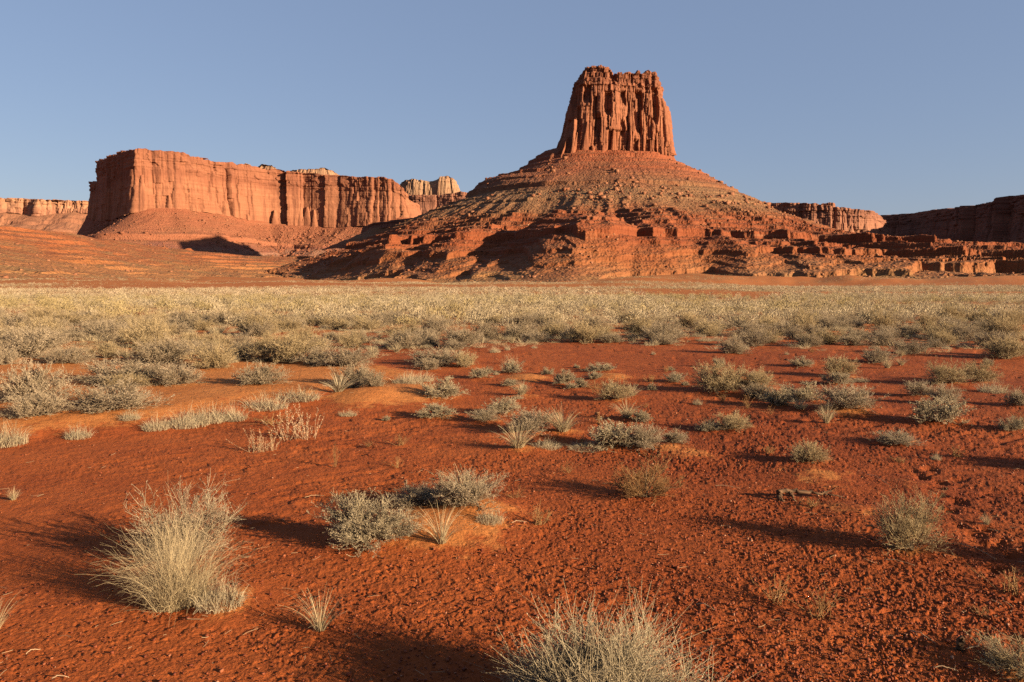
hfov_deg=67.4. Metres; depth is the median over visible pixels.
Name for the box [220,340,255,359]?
grey shrub
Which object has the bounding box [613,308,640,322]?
olive shrub
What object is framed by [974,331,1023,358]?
olive shrub
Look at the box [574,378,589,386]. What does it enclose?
pale shrub
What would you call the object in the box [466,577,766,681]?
grey shrub
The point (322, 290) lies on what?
farthest shrubs
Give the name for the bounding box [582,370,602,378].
pale shrub
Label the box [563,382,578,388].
pale shrub
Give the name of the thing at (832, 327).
grass tuft
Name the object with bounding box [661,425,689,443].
grey shrub
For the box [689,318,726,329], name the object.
grey shrub
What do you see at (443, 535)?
grass clump
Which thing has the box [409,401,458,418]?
pale shrub
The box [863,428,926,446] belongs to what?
grey shrub
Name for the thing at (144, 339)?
olive shrub
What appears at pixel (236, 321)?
grey shrub
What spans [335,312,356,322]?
grey shrub
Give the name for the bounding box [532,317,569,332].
grey shrub
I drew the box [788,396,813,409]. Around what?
grass clump
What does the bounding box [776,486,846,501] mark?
dead log
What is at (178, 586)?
grass clump
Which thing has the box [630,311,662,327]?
grey shrub
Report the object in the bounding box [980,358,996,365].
pale shrub
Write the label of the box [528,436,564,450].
grass tuft
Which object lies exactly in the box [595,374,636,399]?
olive shrub
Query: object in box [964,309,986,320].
olive shrub
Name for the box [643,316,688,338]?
grey shrub
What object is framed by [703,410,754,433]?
olive shrub
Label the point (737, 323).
grey shrub
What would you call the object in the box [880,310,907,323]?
grey shrub
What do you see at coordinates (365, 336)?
grey shrub
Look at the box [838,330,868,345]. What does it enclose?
grey shrub
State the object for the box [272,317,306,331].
olive shrub
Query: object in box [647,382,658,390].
pale shrub
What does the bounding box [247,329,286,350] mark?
olive shrub
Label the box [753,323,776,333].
grey shrub
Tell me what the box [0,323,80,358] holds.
grey shrub
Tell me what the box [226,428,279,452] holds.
dry stalk plant
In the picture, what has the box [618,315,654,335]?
olive shrub
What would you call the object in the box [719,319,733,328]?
grey shrub
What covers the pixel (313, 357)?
grey shrub
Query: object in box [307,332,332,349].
grey shrub
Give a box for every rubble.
[0,229,279,279]
[87,211,359,256]
[277,151,1018,280]
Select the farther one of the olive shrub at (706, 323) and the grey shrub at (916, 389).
the olive shrub at (706, 323)
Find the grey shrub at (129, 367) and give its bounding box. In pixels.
[59,357,176,386]
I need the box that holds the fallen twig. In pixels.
[910,630,935,643]
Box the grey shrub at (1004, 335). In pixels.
[985,330,1013,341]
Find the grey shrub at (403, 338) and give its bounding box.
[384,327,428,349]
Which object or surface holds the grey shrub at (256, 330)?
on the ground at (98, 513)
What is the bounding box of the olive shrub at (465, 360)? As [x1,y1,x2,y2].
[453,351,478,367]
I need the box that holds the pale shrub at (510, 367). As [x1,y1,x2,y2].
[498,360,524,372]
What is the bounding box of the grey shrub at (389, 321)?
[379,316,400,325]
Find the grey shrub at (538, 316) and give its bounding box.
[527,311,544,323]
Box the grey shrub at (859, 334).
[843,330,870,340]
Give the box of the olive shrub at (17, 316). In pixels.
[6,312,33,321]
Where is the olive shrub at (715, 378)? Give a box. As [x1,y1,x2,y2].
[687,358,748,394]
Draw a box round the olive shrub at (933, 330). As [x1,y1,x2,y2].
[922,327,960,341]
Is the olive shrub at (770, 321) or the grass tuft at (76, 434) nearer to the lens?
the grass tuft at (76, 434)
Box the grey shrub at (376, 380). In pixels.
[359,369,388,386]
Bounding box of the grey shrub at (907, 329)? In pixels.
[889,321,923,336]
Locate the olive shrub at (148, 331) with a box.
[115,311,177,346]
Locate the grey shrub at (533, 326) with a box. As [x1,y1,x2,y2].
[514,324,543,335]
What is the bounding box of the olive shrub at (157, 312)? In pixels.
[141,309,167,321]
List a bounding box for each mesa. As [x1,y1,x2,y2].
[0,197,124,233]
[77,148,421,256]
[771,202,890,235]
[881,195,1023,242]
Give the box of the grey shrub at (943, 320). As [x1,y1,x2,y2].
[932,317,952,324]
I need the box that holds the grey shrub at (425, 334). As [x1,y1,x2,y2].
[413,327,440,340]
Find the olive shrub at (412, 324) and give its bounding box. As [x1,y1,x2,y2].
[400,321,421,331]
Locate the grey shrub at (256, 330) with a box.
[243,319,274,336]
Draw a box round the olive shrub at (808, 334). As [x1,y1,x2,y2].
[797,331,820,344]
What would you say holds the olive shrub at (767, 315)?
on the ground at (98, 513)
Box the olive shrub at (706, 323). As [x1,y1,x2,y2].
[695,315,726,334]
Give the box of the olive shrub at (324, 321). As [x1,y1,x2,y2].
[315,315,332,325]
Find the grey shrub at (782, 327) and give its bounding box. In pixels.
[768,319,803,335]
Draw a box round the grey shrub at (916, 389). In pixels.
[897,379,934,396]
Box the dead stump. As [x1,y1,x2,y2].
[954,635,981,652]
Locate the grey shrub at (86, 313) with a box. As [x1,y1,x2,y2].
[69,308,100,318]
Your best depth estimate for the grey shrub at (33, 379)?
10.03 m
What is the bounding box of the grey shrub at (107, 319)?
[93,315,115,325]
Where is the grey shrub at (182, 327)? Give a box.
[157,317,196,334]
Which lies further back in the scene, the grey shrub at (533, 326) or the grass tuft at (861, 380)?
the grey shrub at (533, 326)
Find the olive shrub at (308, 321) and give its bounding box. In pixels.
[297,316,315,324]
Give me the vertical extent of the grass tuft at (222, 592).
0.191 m
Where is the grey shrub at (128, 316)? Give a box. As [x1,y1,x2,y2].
[118,313,143,319]
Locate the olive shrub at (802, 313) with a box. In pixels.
[791,307,822,321]
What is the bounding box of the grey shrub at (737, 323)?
[731,318,748,326]
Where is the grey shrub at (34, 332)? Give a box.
[2,325,62,349]
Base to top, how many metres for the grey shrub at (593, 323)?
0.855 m
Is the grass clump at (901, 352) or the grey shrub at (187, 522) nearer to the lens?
the grey shrub at (187, 522)
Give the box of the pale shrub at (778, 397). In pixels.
[758,384,793,405]
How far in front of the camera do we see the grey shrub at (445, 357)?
15.52 m
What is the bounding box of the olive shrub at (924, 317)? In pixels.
[916,312,945,323]
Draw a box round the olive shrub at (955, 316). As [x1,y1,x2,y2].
[948,315,964,322]
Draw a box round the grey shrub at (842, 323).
[833,320,850,327]
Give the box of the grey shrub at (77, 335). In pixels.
[58,329,90,341]
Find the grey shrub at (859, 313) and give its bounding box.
[851,306,882,318]
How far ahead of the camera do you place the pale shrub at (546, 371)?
14.05 m
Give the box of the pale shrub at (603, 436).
[582,417,635,450]
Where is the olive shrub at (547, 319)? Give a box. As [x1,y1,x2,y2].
[539,310,560,322]
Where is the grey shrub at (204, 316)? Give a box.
[198,313,214,321]
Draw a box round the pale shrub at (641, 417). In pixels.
[628,410,653,421]
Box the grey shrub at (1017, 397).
[1001,386,1023,405]
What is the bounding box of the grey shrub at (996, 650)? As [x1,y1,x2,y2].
[963,629,1023,680]
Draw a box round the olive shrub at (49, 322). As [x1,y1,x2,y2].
[9,313,64,332]
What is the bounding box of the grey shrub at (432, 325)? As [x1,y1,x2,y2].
[414,313,450,334]
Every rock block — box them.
[400,176,459,194]
[821,202,835,206]
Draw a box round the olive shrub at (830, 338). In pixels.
[813,325,844,343]
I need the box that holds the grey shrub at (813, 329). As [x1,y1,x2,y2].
[802,323,828,337]
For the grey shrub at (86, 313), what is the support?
on the ground at (98, 513)
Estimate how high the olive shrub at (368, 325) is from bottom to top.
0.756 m
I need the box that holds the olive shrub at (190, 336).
[178,330,204,345]
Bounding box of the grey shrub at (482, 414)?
[464,405,502,420]
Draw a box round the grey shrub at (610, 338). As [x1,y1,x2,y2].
[593,331,625,342]
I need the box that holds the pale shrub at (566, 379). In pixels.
[552,368,575,384]
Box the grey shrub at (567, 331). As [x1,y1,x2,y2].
[555,324,573,337]
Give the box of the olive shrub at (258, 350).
[235,334,286,362]
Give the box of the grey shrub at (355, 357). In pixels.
[320,344,379,368]
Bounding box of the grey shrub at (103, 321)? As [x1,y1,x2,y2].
[67,316,117,331]
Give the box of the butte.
[265,65,1023,282]
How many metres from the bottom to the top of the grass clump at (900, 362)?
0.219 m
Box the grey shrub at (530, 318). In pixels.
[506,311,541,325]
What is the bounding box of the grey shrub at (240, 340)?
[223,331,258,347]
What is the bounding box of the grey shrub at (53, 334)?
[31,324,71,346]
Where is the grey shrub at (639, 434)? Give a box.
[612,421,667,450]
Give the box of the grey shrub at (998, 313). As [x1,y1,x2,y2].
[988,310,1008,320]
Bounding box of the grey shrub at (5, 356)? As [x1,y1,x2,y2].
[0,345,22,364]
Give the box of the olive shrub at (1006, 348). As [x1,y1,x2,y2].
[983,338,1023,355]
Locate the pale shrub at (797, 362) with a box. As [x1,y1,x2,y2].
[788,355,814,366]
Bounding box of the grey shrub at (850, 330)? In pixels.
[843,325,871,338]
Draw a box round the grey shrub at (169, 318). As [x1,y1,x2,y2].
[163,315,178,325]
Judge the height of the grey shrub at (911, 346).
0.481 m
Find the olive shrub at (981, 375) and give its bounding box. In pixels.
[956,359,1003,382]
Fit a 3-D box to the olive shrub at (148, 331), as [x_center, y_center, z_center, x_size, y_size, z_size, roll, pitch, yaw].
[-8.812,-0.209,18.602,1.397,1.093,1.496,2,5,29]
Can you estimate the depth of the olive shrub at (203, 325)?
27.04 m
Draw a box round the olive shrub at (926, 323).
[915,318,935,331]
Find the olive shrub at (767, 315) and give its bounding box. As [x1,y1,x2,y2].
[755,312,781,326]
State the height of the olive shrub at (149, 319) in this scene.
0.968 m
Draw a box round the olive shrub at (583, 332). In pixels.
[559,317,605,343]
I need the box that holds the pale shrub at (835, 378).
[818,371,855,386]
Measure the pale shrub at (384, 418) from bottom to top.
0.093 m
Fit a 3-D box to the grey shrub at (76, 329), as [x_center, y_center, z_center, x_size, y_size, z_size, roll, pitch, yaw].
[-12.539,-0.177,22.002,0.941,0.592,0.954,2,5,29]
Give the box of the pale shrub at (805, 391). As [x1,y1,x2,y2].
[780,380,826,402]
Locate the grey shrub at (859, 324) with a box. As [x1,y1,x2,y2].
[847,318,867,326]
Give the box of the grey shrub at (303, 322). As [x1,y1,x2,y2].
[285,316,311,328]
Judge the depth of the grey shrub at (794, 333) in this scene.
22.59 m
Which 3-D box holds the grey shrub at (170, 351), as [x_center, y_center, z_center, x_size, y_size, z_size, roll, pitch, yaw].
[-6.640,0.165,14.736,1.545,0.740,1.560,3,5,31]
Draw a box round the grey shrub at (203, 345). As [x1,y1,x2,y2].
[178,339,216,353]
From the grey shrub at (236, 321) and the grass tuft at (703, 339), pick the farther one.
the grey shrub at (236, 321)
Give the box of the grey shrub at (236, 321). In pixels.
[230,317,244,325]
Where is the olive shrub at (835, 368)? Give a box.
[819,354,861,375]
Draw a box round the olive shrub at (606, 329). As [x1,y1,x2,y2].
[591,325,615,335]
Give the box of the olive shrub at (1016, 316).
[995,310,1023,325]
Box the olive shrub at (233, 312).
[215,306,243,321]
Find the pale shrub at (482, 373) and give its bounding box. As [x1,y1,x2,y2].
[465,366,493,377]
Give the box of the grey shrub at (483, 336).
[470,332,489,342]
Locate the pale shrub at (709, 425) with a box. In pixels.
[693,420,720,430]
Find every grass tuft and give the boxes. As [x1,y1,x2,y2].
[0,420,34,447]
[36,349,58,359]
[60,422,95,439]
[116,408,142,420]
[138,412,176,431]
[159,400,210,428]
[183,402,233,424]
[185,567,249,614]
[217,351,241,362]
[217,402,252,421]
[236,389,293,411]
[269,384,329,401]
[338,409,358,416]
[390,369,424,383]
[407,368,434,381]
[476,504,505,526]
[487,345,500,352]
[511,394,523,399]
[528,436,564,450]
[566,440,608,452]
[690,331,708,336]
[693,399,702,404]
[695,335,712,341]
[829,321,842,328]
[855,374,869,382]
[929,454,942,460]
[955,337,976,347]
[972,380,1010,393]
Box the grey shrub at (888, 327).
[871,324,896,335]
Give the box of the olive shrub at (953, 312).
[939,304,967,320]
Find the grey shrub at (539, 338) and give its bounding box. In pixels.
[520,329,553,341]
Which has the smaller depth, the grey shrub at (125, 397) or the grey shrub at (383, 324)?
the grey shrub at (125, 397)
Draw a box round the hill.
[0,226,311,279]
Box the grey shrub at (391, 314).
[381,309,404,322]
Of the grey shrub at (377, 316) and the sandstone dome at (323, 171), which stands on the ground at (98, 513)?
the grey shrub at (377, 316)
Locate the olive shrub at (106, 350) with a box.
[82,337,124,357]
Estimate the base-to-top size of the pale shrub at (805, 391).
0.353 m
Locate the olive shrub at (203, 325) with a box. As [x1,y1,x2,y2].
[190,317,216,330]
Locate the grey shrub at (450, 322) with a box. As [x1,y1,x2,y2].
[435,316,456,325]
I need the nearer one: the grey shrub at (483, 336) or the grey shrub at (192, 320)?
the grey shrub at (483, 336)
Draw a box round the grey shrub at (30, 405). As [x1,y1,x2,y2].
[0,385,79,419]
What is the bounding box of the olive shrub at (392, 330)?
[381,323,415,338]
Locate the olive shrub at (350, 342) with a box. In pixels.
[333,329,368,347]
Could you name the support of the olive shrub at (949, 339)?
on the ground at (98, 513)
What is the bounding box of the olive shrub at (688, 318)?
[675,309,706,327]
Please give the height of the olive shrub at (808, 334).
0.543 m
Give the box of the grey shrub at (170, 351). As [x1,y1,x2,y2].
[109,333,203,364]
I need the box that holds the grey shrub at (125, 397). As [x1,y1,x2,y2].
[46,373,174,413]
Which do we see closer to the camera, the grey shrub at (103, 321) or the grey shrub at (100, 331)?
the grey shrub at (100, 331)
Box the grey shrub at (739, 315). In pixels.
[727,313,752,321]
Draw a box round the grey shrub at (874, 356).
[855,346,898,363]
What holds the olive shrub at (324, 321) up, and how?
on the ground at (98, 513)
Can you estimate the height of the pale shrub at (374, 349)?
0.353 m
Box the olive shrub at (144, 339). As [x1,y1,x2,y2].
[128,331,176,356]
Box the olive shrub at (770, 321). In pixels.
[747,316,784,328]
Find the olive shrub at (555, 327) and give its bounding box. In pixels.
[534,321,567,336]
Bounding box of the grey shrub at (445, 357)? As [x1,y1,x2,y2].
[407,347,471,367]
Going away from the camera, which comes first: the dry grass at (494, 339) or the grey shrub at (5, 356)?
the grey shrub at (5, 356)
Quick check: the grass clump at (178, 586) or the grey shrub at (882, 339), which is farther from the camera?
the grey shrub at (882, 339)
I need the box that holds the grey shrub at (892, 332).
[875,327,902,338]
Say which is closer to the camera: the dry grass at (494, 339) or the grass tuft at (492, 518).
the grass tuft at (492, 518)
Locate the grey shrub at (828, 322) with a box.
[814,314,839,327]
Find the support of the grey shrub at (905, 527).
on the ground at (98, 513)
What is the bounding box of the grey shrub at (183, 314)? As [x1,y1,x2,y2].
[165,308,197,321]
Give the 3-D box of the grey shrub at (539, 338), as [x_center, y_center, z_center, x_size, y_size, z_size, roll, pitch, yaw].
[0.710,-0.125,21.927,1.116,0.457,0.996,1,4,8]
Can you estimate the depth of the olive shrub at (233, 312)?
31.36 m
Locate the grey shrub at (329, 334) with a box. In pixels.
[321,330,336,339]
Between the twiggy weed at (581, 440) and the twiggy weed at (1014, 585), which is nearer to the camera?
the twiggy weed at (1014, 585)
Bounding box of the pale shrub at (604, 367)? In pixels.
[583,362,616,370]
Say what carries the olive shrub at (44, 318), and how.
on the ground at (98, 513)
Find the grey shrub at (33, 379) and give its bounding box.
[0,355,82,402]
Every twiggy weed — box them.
[239,412,303,425]
[327,445,339,466]
[381,458,403,467]
[393,434,408,445]
[502,485,525,497]
[530,501,556,525]
[561,462,584,473]
[575,433,589,445]
[582,379,606,388]
[591,384,605,393]
[639,375,665,381]
[717,393,725,401]
[742,394,756,408]
[750,573,791,604]
[757,445,776,453]
[783,585,844,619]
[799,498,829,507]
[882,453,907,463]
[949,445,966,456]
[963,563,1023,595]
[968,605,987,617]
[1008,410,1023,423]
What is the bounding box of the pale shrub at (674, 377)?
[660,371,688,382]
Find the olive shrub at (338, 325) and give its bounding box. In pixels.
[326,317,350,329]
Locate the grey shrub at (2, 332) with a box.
[0,324,21,347]
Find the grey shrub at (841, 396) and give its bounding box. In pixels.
[813,377,891,413]
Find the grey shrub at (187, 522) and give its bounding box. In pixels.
[120,467,250,565]
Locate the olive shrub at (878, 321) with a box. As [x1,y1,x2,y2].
[866,309,900,327]
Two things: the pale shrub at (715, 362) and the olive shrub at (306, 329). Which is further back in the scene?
the olive shrub at (306, 329)
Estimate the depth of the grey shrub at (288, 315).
30.44 m
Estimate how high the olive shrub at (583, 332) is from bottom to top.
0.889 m
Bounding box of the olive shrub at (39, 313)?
[21,306,64,324]
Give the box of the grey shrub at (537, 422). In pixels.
[502,405,562,434]
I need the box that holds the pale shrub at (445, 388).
[419,375,468,399]
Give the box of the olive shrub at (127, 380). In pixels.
[101,372,154,386]
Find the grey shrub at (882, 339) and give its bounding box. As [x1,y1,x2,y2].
[861,328,903,345]
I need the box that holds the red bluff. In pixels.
[408,191,467,213]
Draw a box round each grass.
[0,274,1023,291]
[0,289,1023,312]
[1,297,1023,357]
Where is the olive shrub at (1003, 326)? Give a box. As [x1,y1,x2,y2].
[975,312,1023,339]
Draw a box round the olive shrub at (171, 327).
[142,320,178,335]
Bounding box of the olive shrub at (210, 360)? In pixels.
[179,338,238,369]
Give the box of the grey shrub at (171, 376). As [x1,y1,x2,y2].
[134,358,205,386]
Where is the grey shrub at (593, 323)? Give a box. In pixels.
[578,313,611,329]
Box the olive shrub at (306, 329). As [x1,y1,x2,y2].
[284,325,316,341]
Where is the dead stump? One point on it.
(960, 641)
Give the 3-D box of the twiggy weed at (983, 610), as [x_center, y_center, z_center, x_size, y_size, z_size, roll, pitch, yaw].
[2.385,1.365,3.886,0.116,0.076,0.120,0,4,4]
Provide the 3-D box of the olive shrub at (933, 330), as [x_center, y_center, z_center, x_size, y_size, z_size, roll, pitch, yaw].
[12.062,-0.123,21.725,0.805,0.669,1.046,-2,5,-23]
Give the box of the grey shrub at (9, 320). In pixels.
[0,309,43,329]
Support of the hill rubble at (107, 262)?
on the hill
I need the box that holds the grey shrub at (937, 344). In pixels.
[922,338,947,346]
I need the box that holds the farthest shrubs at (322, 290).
[0,277,1023,297]
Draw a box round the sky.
[0,0,1023,215]
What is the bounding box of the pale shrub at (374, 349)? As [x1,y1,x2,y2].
[368,345,379,354]
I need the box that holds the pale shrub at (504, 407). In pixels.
[481,396,518,415]
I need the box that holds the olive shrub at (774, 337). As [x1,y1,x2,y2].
[751,325,782,342]
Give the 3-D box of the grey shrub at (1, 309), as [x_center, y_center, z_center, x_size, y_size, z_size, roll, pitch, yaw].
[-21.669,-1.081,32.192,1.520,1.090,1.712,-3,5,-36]
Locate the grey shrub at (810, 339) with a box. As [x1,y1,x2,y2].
[793,332,825,346]
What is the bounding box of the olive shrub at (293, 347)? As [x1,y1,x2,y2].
[266,324,329,364]
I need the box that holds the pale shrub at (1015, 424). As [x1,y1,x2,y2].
[992,416,1023,431]
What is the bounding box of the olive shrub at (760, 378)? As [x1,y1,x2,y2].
[728,365,778,386]
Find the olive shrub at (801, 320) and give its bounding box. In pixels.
[785,312,821,331]
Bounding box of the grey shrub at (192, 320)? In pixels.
[174,314,207,328]
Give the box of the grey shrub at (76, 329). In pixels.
[67,325,88,336]
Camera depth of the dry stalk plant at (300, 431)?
8.25 m
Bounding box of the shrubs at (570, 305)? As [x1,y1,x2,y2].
[0,289,1023,326]
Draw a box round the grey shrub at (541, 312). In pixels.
[530,309,549,319]
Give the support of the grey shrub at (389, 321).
on the ground at (98, 513)
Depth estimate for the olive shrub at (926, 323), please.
25.33 m
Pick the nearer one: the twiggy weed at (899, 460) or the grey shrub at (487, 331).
the twiggy weed at (899, 460)
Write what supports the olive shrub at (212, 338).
on the ground at (98, 513)
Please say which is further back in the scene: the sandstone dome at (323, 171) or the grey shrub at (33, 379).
the sandstone dome at (323, 171)
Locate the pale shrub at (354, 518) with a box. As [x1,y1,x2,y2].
[307,487,428,557]
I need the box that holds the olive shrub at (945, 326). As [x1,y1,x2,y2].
[921,319,969,337]
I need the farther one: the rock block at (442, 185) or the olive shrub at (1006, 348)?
the rock block at (442, 185)
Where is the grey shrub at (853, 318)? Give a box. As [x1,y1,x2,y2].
[838,314,863,322]
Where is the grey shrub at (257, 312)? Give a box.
[234,307,271,320]
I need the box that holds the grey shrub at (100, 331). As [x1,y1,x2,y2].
[61,318,134,340]
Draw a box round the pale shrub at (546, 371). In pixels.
[538,368,553,374]
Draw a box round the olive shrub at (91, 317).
[75,310,118,323]
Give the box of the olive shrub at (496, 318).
[486,314,501,322]
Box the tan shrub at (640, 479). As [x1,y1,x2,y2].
[604,450,689,502]
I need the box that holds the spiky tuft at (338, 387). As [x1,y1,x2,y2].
[320,372,358,391]
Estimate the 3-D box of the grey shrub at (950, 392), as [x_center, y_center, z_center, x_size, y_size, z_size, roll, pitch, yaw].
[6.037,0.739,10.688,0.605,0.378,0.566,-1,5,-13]
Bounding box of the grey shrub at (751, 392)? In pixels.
[738,381,775,398]
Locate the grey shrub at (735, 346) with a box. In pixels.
[711,335,753,353]
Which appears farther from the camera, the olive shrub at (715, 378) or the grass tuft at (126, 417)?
the olive shrub at (715, 378)
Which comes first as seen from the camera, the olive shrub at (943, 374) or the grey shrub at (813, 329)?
the olive shrub at (943, 374)
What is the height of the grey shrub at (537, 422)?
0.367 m
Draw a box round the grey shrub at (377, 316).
[365,311,389,321]
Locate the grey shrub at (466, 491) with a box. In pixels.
[421,464,508,511]
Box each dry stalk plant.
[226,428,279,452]
[261,404,322,440]
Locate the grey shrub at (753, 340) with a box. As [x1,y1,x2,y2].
[733,327,774,346]
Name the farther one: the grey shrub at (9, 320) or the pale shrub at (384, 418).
the grey shrub at (9, 320)
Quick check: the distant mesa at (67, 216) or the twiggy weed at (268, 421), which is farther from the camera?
the distant mesa at (67, 216)
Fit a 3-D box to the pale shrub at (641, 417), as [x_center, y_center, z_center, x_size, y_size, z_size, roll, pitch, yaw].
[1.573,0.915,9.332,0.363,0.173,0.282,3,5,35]
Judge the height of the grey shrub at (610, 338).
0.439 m
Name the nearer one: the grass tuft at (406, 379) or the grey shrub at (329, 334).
the grass tuft at (406, 379)
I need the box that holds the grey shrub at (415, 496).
[371,480,445,514]
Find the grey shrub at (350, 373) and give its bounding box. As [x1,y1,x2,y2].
[328,360,375,388]
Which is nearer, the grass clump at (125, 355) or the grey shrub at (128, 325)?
the grass clump at (125, 355)
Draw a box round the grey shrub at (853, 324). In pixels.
[844,319,858,327]
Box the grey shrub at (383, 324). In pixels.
[366,317,389,328]
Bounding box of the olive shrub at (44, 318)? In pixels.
[36,315,59,326]
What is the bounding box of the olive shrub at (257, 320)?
[234,307,279,335]
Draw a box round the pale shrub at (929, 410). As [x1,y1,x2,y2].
[907,390,977,425]
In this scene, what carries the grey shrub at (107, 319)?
on the ground at (98, 513)
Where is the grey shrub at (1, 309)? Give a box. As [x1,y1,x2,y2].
[0,304,13,320]
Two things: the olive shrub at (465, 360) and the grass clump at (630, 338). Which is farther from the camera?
the grass clump at (630, 338)
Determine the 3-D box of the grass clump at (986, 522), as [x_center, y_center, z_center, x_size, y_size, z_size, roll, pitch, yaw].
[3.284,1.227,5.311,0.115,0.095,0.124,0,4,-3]
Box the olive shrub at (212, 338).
[199,331,235,347]
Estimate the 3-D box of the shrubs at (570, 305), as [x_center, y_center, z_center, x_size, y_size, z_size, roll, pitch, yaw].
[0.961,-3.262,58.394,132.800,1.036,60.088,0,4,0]
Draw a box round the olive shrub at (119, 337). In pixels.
[113,323,145,343]
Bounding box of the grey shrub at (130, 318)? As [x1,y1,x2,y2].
[114,313,146,325]
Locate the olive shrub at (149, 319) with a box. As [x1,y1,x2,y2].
[125,314,168,325]
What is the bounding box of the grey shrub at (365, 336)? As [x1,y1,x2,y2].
[344,328,373,342]
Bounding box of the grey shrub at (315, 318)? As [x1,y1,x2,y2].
[309,312,328,324]
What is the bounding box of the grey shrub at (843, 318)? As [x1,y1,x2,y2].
[832,312,854,323]
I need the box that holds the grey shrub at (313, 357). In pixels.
[290,344,339,366]
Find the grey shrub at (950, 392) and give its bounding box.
[919,382,965,403]
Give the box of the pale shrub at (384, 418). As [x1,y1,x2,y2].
[382,415,390,420]
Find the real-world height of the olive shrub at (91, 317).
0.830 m
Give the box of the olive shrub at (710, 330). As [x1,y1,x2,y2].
[691,321,723,336]
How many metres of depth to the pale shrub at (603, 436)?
7.80 m
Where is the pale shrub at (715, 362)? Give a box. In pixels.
[712,356,727,367]
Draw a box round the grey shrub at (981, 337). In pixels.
[967,326,1016,347]
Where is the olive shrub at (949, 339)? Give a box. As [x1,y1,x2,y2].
[924,329,959,344]
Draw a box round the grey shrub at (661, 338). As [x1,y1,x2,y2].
[646,331,679,344]
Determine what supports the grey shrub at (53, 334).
on the ground at (98, 513)
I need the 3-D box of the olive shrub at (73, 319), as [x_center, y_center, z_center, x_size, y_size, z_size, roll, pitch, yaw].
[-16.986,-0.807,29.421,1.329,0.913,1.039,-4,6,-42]
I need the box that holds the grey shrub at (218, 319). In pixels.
[205,309,238,324]
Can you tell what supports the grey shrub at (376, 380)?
on the ground at (98, 513)
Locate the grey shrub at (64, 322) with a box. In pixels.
[46,317,70,328]
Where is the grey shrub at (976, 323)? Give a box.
[960,316,998,329]
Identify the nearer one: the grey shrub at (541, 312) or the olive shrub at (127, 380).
the olive shrub at (127, 380)
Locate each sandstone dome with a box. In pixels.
[258,164,275,169]
[290,168,337,174]
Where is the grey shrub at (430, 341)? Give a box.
[417,335,442,345]
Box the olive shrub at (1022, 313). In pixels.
[994,306,1023,323]
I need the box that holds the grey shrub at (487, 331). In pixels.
[467,319,501,339]
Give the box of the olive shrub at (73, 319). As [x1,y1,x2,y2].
[55,310,87,325]
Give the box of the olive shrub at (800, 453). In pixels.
[786,438,831,463]
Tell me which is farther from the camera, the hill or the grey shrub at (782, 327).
the hill
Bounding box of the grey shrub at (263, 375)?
[229,359,295,385]
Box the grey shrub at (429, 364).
[415,355,438,370]
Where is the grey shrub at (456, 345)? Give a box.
[440,340,469,349]
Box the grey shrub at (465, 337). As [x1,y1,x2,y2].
[434,325,484,347]
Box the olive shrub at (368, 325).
[348,313,385,329]
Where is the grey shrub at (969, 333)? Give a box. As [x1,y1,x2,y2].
[945,321,983,340]
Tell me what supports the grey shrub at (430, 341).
on the ground at (98, 513)
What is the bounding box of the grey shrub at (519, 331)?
[500,319,540,339]
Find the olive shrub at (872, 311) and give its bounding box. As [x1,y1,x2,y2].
[860,306,882,321]
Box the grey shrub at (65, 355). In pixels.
[32,341,99,363]
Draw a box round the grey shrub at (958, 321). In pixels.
[932,316,980,331]
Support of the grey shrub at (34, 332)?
on the ground at (98, 513)
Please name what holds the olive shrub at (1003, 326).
on the ground at (98, 513)
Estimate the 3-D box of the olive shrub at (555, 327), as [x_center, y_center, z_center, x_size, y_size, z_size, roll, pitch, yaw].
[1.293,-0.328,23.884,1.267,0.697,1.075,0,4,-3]
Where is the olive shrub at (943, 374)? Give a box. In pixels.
[912,355,975,384]
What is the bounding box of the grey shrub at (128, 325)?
[111,319,146,332]
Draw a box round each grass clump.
[0,590,26,627]
[2,486,20,499]
[81,491,272,619]
[116,347,137,357]
[204,334,226,347]
[209,323,228,333]
[279,583,357,631]
[360,344,381,356]
[389,344,402,351]
[405,500,477,543]
[429,464,490,485]
[491,422,543,447]
[505,379,532,394]
[507,331,516,342]
[541,404,589,431]
[605,398,643,417]
[624,383,644,395]
[625,328,641,340]
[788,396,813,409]
[816,399,840,423]
[879,356,897,367]
[891,346,908,355]
[894,357,907,364]
[979,513,991,524]
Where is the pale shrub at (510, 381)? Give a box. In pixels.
[501,378,522,385]
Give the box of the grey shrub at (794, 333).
[782,327,804,339]
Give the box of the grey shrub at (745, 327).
[726,320,765,335]
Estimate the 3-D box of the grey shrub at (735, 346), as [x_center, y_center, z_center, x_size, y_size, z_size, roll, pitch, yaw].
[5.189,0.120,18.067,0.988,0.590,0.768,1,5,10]
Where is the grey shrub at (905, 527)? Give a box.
[860,485,958,556]
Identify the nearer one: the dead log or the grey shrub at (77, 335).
the dead log
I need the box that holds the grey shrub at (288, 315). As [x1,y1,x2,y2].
[275,311,305,319]
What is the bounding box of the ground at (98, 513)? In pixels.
[0,273,1023,681]
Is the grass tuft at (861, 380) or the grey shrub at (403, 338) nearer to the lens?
the grass tuft at (861, 380)
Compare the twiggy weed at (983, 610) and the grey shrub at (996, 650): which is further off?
the twiggy weed at (983, 610)
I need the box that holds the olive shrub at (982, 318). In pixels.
[973,315,989,322]
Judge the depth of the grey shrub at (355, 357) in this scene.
14.26 m
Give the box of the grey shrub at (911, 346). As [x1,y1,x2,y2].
[887,335,938,354]
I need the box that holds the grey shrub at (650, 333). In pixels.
[640,321,687,342]

